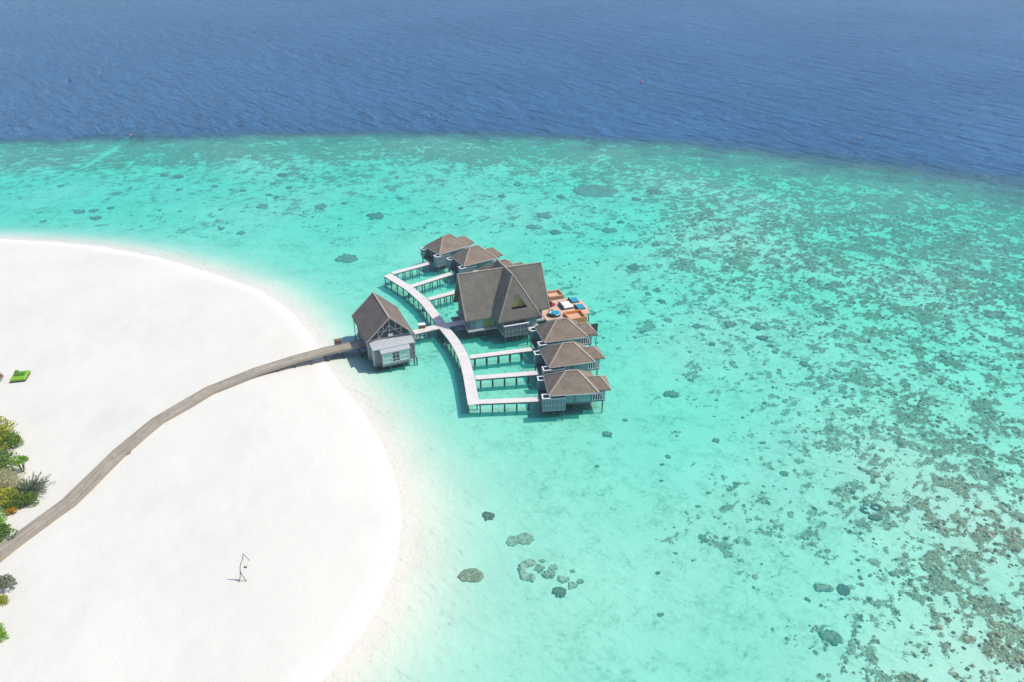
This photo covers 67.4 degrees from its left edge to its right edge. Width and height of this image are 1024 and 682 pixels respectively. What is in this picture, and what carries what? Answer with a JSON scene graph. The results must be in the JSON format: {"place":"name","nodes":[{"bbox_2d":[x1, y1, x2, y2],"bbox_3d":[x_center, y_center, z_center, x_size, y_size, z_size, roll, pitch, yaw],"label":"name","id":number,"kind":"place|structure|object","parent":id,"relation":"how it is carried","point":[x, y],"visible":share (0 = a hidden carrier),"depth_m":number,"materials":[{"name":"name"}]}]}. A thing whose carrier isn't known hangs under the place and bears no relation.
{"place":"outdoors","nodes":[
{"label":"outdoors","id":0,"kind":"place"},
{"bbox_2d":[0,241,395,681],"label":"beach","id":1,"kind":"structure","parent":0,"point":[127,568],"depth_m":118.57,"materials":[{"name":"white sand"}]},
{"bbox_2d":[0,509,7,522],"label":"bush","id":2,"kind":"object","parent":1,"relation":"on","point":[3,517],"visible":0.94,"depth_m":110.50,"materials":[{"name":"green plant"}]},
{"bbox_2d":[0,622,8,642],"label":"bush","id":3,"kind":"object","parent":1,"relation":"on","point":[2,632],"visible":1,"depth_m":93.77,"materials":[{"name":"green plant"}]},
{"bbox_2d":[0,593,9,605],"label":"bush","id":4,"kind":"object","parent":1,"relation":"on","point":[3,599],"visible":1,"depth_m":98.36,"materials":[{"name":"yellow plant"}]},
{"bbox_2d":[0,416,17,450],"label":"bush","id":5,"kind":"object","parent":1,"relation":"on","point":[5,425],"visible":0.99,"depth_m":126.80,"materials":[{"name":"green plant"}]},
{"bbox_2d":[0,573,17,589],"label":"bush","id":6,"kind":"object","parent":1,"relation":"on","point":[4,578],"visible":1,"depth_m":100.27,"materials":[{"name":"grey plant"}]},
{"bbox_2d":[0,523,18,541],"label":"bush","id":7,"kind":"object","parent":1,"relation":"on","point":[7,530],"visible":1,"depth_m":107.83,"materials":[{"name":"green plant"}]},
{"bbox_2d":[0,448,19,471],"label":"bush","id":8,"kind":"object","parent":1,"relation":"on","point":[8,459],"visible":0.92,"depth_m":121.60,"materials":[{"name":"green plant"}]},
{"bbox_2d":[4,507,17,514],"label":"bush","id":9,"kind":"object","parent":1,"relation":"on","point":[10,511],"visible":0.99,"depth_m":112.33,"materials":[{"name":"orange plant"}]},
{"bbox_2d":[0,428,23,450],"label":"bush","id":10,"kind":"object","parent":1,"relation":"on","point":[15,441],"visible":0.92,"depth_m":126.10,"materials":[{"name":"green plant"}]},
{"bbox_2d":[0,485,24,508],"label":"bush","id":11,"kind":"object","parent":1,"relation":"on","point":[6,493],"visible":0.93,"depth_m":113.61,"materials":[{"name":"yellow plant"}]},
{"bbox_2d":[0,466,26,490],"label":"bush","id":12,"kind":"object","parent":1,"relation":"on","point":[4,482],"visible":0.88,"depth_m":117.77,"materials":[{"name":"beige plant"}]},
{"bbox_2d":[0,491,38,508],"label":"bush","id":13,"kind":"object","parent":1,"relation":"on","point":[27,499],"visible":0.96,"depth_m":113.64,"materials":[{"name":"green plant"}]},
{"bbox_2d":[11,455,28,471],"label":"tree","id":14,"kind":"object","parent":1,"relation":"on","point":[19,460],"visible":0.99,"depth_m":120.22,"materials":[{"name":"green plant"}]},
{"bbox_2d":[10,370,30,382],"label":"daybed","id":15,"kind":"object","parent":1,"relation":"on","point":[19,376],"visible":1,"depth_m":143.88,"materials":[{"name":"fabric"}]},
{"bbox_2d":[11,471,55,498],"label":"feathery shrub","id":16,"kind":"object","parent":1,"relation":"on","point":[25,486],"visible":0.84,"depth_m":116.22,"materials":[{"name":"grey plant"}]},
{"bbox_2d":[0,339,365,561],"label":"boardwalk","id":17,"kind":"structure","parent":1,"relation":"on","point":[89,482],"depth_m":127.96,"materials":[{"name":"brown wood"}]},
{"bbox_2d":[239,554,249,581],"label":"driftwood frame","id":18,"kind":"object","parent":1,"relation":"on","point":[243,567],"visible":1,"depth_m":101.06,"materials":[{"name":"white wood"}]},
{"bbox_2d":[0,130,1023,681],"bbox_3d":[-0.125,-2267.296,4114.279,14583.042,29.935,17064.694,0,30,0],"label":"seabed","id":19,"kind":"structure","parent":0,"point":[454,468],"depth_m":145.78,"materials":[{"name":"teal sand"}]},
{"bbox_2d":[74,209,84,213],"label":"coral patch","id":20,"kind":"object","parent":19,"relation":"on","point":[79,211],"visible":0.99,"depth_m":228.11,"materials":[{"name":"teal stone"}]},
{"bbox_2d":[90,216,101,219],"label":"coral patch","id":21,"kind":"object","parent":19,"relation":"on","point":[95,218],"visible":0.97,"depth_m":223.57,"materials":[{"name":"teal stone"}]},
{"bbox_2d":[173,174,183,178],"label":"coral patch","id":22,"kind":"object","parent":19,"relation":"on","point":[178,176],"visible":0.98,"depth_m":257.39,"materials":[{"name":"teal stone"}]},
{"bbox_2d":[256,203,267,208],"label":"coral patch","id":23,"kind":"object","parent":19,"relation":"on","point":[262,205],"visible":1,"depth_m":231.77,"materials":[{"name":"teal stone"}]},
{"bbox_2d":[277,173,286,176],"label":"coral patch","id":24,"kind":"object","parent":19,"relation":"on","point":[282,175],"visible":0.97,"depth_m":258.37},
{"bbox_2d":[314,203,326,209],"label":"coral patch","id":25,"kind":"object","parent":19,"relation":"on","point":[322,206],"visible":0.99,"depth_m":231.73,"materials":[{"name":"teal stone"}]},
{"bbox_2d":[334,338,341,352],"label":"storage box","id":26,"kind":"object","parent":19,"relation":"on","point":[337,341],"visible":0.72,"depth_m":154.52,"materials":[{"name":"brown wood"}]},
{"bbox_2d":[335,253,358,262],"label":"coral mound","id":27,"kind":"object","parent":19,"relation":"on","point":[346,258],"visible":1,"depth_m":198.05,"materials":[{"name":"teal stone"}]},
{"bbox_2d":[366,212,383,219],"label":"coral patch","id":28,"kind":"object","parent":19,"relation":"on","point":[378,215],"visible":0.99,"depth_m":225.71,"materials":[{"name":"teal stone"}]},
{"bbox_2d":[352,292,417,371],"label":"arrival hut","id":29,"kind":"object","parent":19,"relation":"on","point":[386,336],"visible":0.91,"depth_m":150.81,"materials":[{"name":"brown wood"}]},
{"bbox_2d":[391,262,430,281],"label":"access walkway","id":30,"kind":"structure","parent":19,"relation":"on","point":[411,268],"depth_m":187.01,"materials":[{"name":"white wood"}]},
{"bbox_2d":[418,322,425,339],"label":"storage box","id":31,"kind":"object","parent":19,"relation":"on","point":[421,325],"visible":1,"depth_m":160.37,"materials":[{"name":"white paint"}]},
{"bbox_2d":[384,274,478,410],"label":"boardwalk","id":32,"kind":"structure","parent":19,"relation":"on","point":[468,379],"depth_m":157.60,"materials":[{"name":"white wood"}]},
{"bbox_2d":[411,272,452,292],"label":"access walkway","id":33,"kind":"structure","parent":19,"relation":"on","point":[432,280],"depth_m":181.31,"materials":[{"name":"white wood"}]},
{"bbox_2d":[413,320,465,344],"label":"access walkway","id":34,"kind":"structure","parent":19,"relation":"on","point":[432,328],"depth_m":160.92,"materials":[{"name":"white wood"}]},
{"bbox_2d":[427,290,456,308],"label":"access walkway","id":35,"kind":"structure","parent":19,"relation":"on","point":[440,296],"depth_m":174.13,"materials":[{"name":"white wood"}]},
{"bbox_2d":[420,234,474,275],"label":"spa pavilion","id":36,"kind":"structure","parent":19,"relation":"on","point":[438,252],"depth_m":190.83,"materials":[{"name":"brown paint"}]},
{"bbox_2d":[457,568,483,582],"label":"coral mound","id":37,"kind":"object","parent":19,"relation":"on","point":[473,575],"visible":1,"depth_m":105.09,"materials":[{"name":"grey stone"}]},
{"bbox_2d":[446,245,502,282],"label":"spa pavilion","id":38,"kind":"structure","parent":19,"relation":"on","point":[472,258],"depth_m":185.03,"materials":[{"name":"brown wood"}]},
{"bbox_2d":[482,511,494,520],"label":"coral mound","id":39,"kind":"object","parent":19,"relation":"on","point":[486,515],"visible":1,"depth_m":115.35,"materials":[{"name":"teal stone"}]},
{"bbox_2d":[475,259,523,270],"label":"spa pavilion","id":40,"kind":"structure","parent":19,"relation":"on","point":[506,262],"depth_m":178.26,"materials":[{"name":"brown wood"}]},
{"bbox_2d":[451,259,549,348],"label":"hall","id":41,"kind":"structure","parent":19,"relation":"on","point":[509,301],"depth_m":159.55,"materials":[{"name":"grey wood"}]},
{"bbox_2d":[471,321,476,329],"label":"window","id":42,"kind":"structure","parent":41,"relation":"in","point":[474,323],"depth_m":159.86,"materials":[{"name":"blue glass"}]},
{"bbox_2d":[477,320,482,327],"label":"window","id":43,"kind":"structure","parent":41,"relation":"in","point":[480,322],"depth_m":160.19,"materials":[{"name":"teal glass"}]},
{"bbox_2d":[483,318,492,326],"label":"window","id":44,"kind":"structure","parent":41,"relation":"in","point":[487,322],"depth_m":160.74,"materials":[{"name":"green glass"}]},
{"bbox_2d":[527,317,535,325],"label":"window","id":45,"kind":"structure","parent":41,"relation":"in","point":[532,321],"depth_m":161.29,"materials":[{"name":"teal glass"}]},
{"bbox_2d":[469,347,531,369],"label":"access walkway","id":46,"kind":"structure","parent":19,"relation":"on","point":[497,354],"depth_m":152.07,"materials":[{"name":"white wood"}]},
{"bbox_2d":[475,371,538,391],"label":"access walkway","id":47,"kind":"structure","parent":19,"relation":"on","point":[504,376],"depth_m":144.77,"materials":[{"name":"white wood"}]},
{"bbox_2d":[475,397,539,416],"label":"access walkway","id":48,"kind":"structure","parent":19,"relation":"on","point":[516,401],"depth_m":137.55,"materials":[{"name":"white wood"}]},
{"bbox_2d":[506,536,517,546],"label":"coral mound","id":49,"kind":"object","parent":19,"relation":"on","point":[511,541],"visible":1,"depth_m":110.83,"materials":[{"name":"stone"}]},
{"bbox_2d":[513,182,522,186],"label":"coral patch","id":50,"kind":"object","parent":19,"relation":"on","point":[517,184],"visible":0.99,"depth_m":250.10,"materials":[{"name":"teal stone"}]},
{"bbox_2d":[517,532,534,544],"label":"coral mound","id":51,"kind":"object","parent":19,"relation":"on","point":[525,538],"visible":1,"depth_m":111.30,"materials":[{"name":"stone"}]},
{"bbox_2d":[518,558,536,582],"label":"coral mound","id":52,"kind":"object","parent":19,"relation":"on","point":[523,573],"visible":1,"depth_m":106.04,"materials":[{"name":"stone"}]},
{"bbox_2d":[526,224,536,228],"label":"coral patch","id":53,"kind":"object","parent":19,"relation":"on","point":[531,226],"visible":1,"depth_m":217.29,"materials":[{"name":"teal stone"}]},
{"bbox_2d":[534,564,544,572],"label":"coral mound","id":54,"kind":"object","parent":19,"relation":"on","point":[539,568],"visible":1,"depth_m":106.45,"materials":[{"name":"stone"}]},
{"bbox_2d":[537,212,551,218],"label":"coral patch","id":55,"kind":"object","parent":19,"relation":"on","point":[541,215],"visible":0.98,"depth_m":224.75,"materials":[{"name":"teal stone"}]},
{"bbox_2d":[541,570,555,578],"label":"coral mound","id":56,"kind":"object","parent":19,"relation":"on","point":[546,574],"visible":1,"depth_m":105.41,"materials":[{"name":"stone"}]},
{"bbox_2d":[548,564,557,570],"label":"coral mound","id":57,"kind":"object","parent":19,"relation":"on","point":[554,567],"visible":1,"depth_m":106.60,"materials":[{"name":"stone"}]},
{"bbox_2d":[549,229,561,234],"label":"coral patch","id":58,"kind":"object","parent":19,"relation":"on","point":[554,232],"visible":0.93,"depth_m":214.32,"materials":[{"name":"teal stone"}]},
{"bbox_2d":[552,587,566,597],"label":"coral mound","id":59,"kind":"object","parent":19,"relation":"on","point":[560,592],"visible":1,"depth_m":102.78,"materials":[{"name":"teal stone"}]},
{"bbox_2d":[529,318,597,350],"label":"spa pavilion","id":60,"kind":"structure","parent":19,"relation":"on","point":[552,333],"depth_m":152.96,"materials":[{"name":"brown wood"}]},
{"bbox_2d":[557,575,569,583],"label":"coral mound","id":61,"kind":"object","parent":19,"relation":"on","point":[562,579],"visible":1,"depth_m":104.75,"materials":[{"name":"stone"}]},
{"bbox_2d":[107,210,1023,681],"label":"coral reef","id":62,"kind":"object","parent":19,"relation":"on","point":[1005,612],"visible":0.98,"depth_m":139.61},
{"bbox_2d":[541,289,590,323],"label":"sun deck","id":63,"kind":"structure","parent":19,"relation":"on","point":[574,313],"depth_m":167.52,"materials":[{"name":"brown wood"}]},
{"bbox_2d":[548,309,560,317],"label":"round daybed","id":64,"kind":"object","parent":63,"relation":"on","point":[552,313],"visible":1,"depth_m":164.91,"materials":[{"name":"fabric"}]},
{"bbox_2d":[558,301,573,309],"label":"daybed","id":65,"kind":"object","parent":63,"relation":"on","point":[566,305],"visible":1,"depth_m":168.36,"materials":[{"name":"fabric"}]},
{"bbox_2d":[568,297,579,302],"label":"sun lounger","id":66,"kind":"object","parent":63,"relation":"on","point":[573,299],"visible":1,"depth_m":171.00,"materials":[{"name":"fabric"}]},
{"bbox_2d":[574,304,585,309],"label":"sun lounger","id":67,"kind":"object","parent":63,"relation":"on","point":[578,306],"visible":1,"depth_m":168.34,"materials":[{"name":"fabric"}]},
{"bbox_2d":[533,341,604,375],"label":"spa pavilion","id":68,"kind":"structure","parent":19,"relation":"on","point":[571,355],"depth_m":144.82,"materials":[{"name":"brown wood"}]},
{"bbox_2d":[574,364,580,369],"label":"window","id":69,"kind":"structure","parent":68,"relation":"in","point":[578,367],"depth_m":145.47,"materials":[{"name":"teal glass"}]},
{"bbox_2d":[581,364,586,370],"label":"window","id":70,"kind":"structure","parent":68,"relation":"in","point":[583,366],"depth_m":145.82,"materials":[{"name":"teal glass"}]},
{"bbox_2d":[568,582,577,589],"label":"coral mound","id":71,"kind":"object","parent":19,"relation":"on","point":[572,585],"visible":1,"depth_m":103.83,"materials":[{"name":"grey stone"}]},
{"bbox_2d":[537,369,610,421],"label":"spa pavilion","id":72,"kind":"structure","parent":19,"relation":"on","point":[559,391],"depth_m":136.19,"materials":[{"name":"brown wood"}]},
{"bbox_2d":[566,395,571,402],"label":"window","id":73,"kind":"structure","parent":72,"relation":"in","point":[568,398],"depth_m":136.65,"materials":[{"name":"teal glass"}]},
{"bbox_2d":[572,395,576,401],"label":"window","id":74,"kind":"structure","parent":72,"relation":"in","point":[574,397],"depth_m":136.72,"materials":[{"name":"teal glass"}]},
{"bbox_2d":[577,395,584,401],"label":"window","id":75,"kind":"structure","parent":72,"relation":"in","point":[580,398],"depth_m":136.85,"materials":[{"name":"teal glass"}]},
{"bbox_2d":[584,394,590,401],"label":"window","id":76,"kind":"structure","parent":72,"relation":"in","point":[587,397],"depth_m":136.97,"materials":[{"name":"teal glass"}]},
{"bbox_2d":[576,579,583,583],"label":"coral mound","id":77,"kind":"object","parent":19,"relation":"on","point":[579,581],"visible":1,"depth_m":104.54,"materials":[{"name":"grey stone"}]},
{"bbox_2d":[573,184,618,196],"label":"coral mound","id":78,"kind":"object","parent":19,"relation":"on","point":[602,190],"visible":0.98,"depth_m":244.69,"materials":[{"name":"teal stone"}]},
{"bbox_2d":[602,431,612,437],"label":"coral mound","id":79,"kind":"object","parent":19,"relation":"on","point":[606,434],"visible":1,"depth_m":133.43,"materials":[{"name":"teal stone"}]},
{"bbox_2d":[602,227,617,232],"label":"coral patch","id":80,"kind":"object","parent":19,"relation":"on","point":[608,230],"visible":1,"depth_m":215.78,"materials":[{"name":"teal stone"}]},
{"bbox_2d":[626,263,639,270],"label":"coral patch","id":81,"kind":"object","parent":19,"relation":"on","point":[634,266],"visible":1,"depth_m":193.76,"materials":[{"name":"teal stone"}]},
{"bbox_2d":[631,197,640,200],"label":"coral patch","id":82,"kind":"object","parent":19,"relation":"on","point":[635,198],"visible":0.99,"depth_m":238.00,"materials":[{"name":"teal stone"}]},
{"bbox_2d":[647,188,662,193],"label":"coral patch","id":83,"kind":"object","parent":19,"relation":"on","point":[655,191],"visible":0.96,"depth_m":244.00,"materials":[{"name":"teal stone"}]},
{"bbox_2d":[651,241,660,246],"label":"coral patch","id":84,"kind":"object","parent":19,"relation":"on","point":[656,243],"visible":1,"depth_m":206.66,"materials":[{"name":"teal stone"}]},
{"bbox_2d":[663,390,678,397],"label":"coral mound","id":85,"kind":"object","parent":19,"relation":"on","point":[671,394],"visible":1,"depth_m":144.17,"materials":[{"name":"teal stone"}]},
{"bbox_2d":[692,323,703,328],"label":"coral patch","id":86,"kind":"object","parent":19,"relation":"on","point":[697,325],"visible":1,"depth_m":166.87,"materials":[{"name":"teal stone"}]},
{"bbox_2d":[698,534,708,543],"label":"coral mound","id":87,"kind":"object","parent":19,"relation":"on","point":[703,538],"visible":1,"depth_m":111.64,"materials":[{"name":"teal stone"}]},
{"bbox_2d":[712,438,719,443],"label":"coral patch","id":88,"kind":"object","parent":19,"relation":"on","point":[715,440],"visible":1,"depth_m":132.05,"materials":[{"name":"teal stone"}]},
{"bbox_2d":[724,321,736,327],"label":"coral patch","id":89,"kind":"object","parent":19,"relation":"on","point":[728,324],"visible":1,"depth_m":167.42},
{"bbox_2d":[750,324,766,330],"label":"coral patch","id":90,"kind":"object","parent":19,"relation":"on","point":[757,327],"visible":1,"depth_m":166.42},
{"bbox_2d":[756,335,768,340],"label":"coral patch","id":91,"kind":"object","parent":19,"relation":"on","point":[763,338],"visible":1,"depth_m":162.38,"materials":[{"name":"teal stone"}]},
{"bbox_2d":[779,471,788,476],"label":"coral mound","id":92,"kind":"object","parent":19,"relation":"on","point":[784,473],"visible":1,"depth_m":124.15,"materials":[{"name":"teal stone"}]},
{"bbox_2d":[799,361,809,367],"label":"coral patch","id":93,"kind":"object","parent":19,"relation":"on","point":[805,364],"visible":1,"depth_m":153.57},
{"bbox_2d":[814,583,833,591],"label":"coral mound","id":94,"kind":"object","parent":19,"relation":"on","point":[818,587],"visible":1,"depth_m":103.47,"materials":[{"name":"stone"}]},
{"bbox_2d":[818,629,842,645],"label":"coral mound","id":95,"kind":"object","parent":19,"relation":"on","point":[833,637],"visible":1,"depth_m":96.60,"materials":[{"name":"teal stone"}]},
{"bbox_2d":[836,584,849,595],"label":"coral mound","id":96,"kind":"object","parent":19,"relation":"on","point":[843,589],"visible":1,"depth_m":103.29,"materials":[{"name":"stone"}]},
{"bbox_2d":[860,507,869,513],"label":"coral mound","id":97,"kind":"object","parent":19,"relation":"on","point":[863,511],"visible":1,"depth_m":116.60,"materials":[{"name":"teal stone"}]},
{"bbox_2d":[868,514,882,520],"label":"coral mound","id":98,"kind":"object","parent":19,"relation":"on","point":[874,517],"visible":1,"depth_m":115.13,"materials":[{"name":"teal stone"}]},
{"bbox_2d":[870,504,882,510],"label":"coral mound","id":99,"kind":"object","parent":19,"relation":"on","point":[876,509],"visible":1,"depth_m":117.21,"materials":[{"name":"teal stone"}]},
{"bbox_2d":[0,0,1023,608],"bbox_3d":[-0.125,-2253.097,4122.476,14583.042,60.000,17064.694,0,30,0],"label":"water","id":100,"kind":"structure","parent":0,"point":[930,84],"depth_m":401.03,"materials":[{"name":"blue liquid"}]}
]}

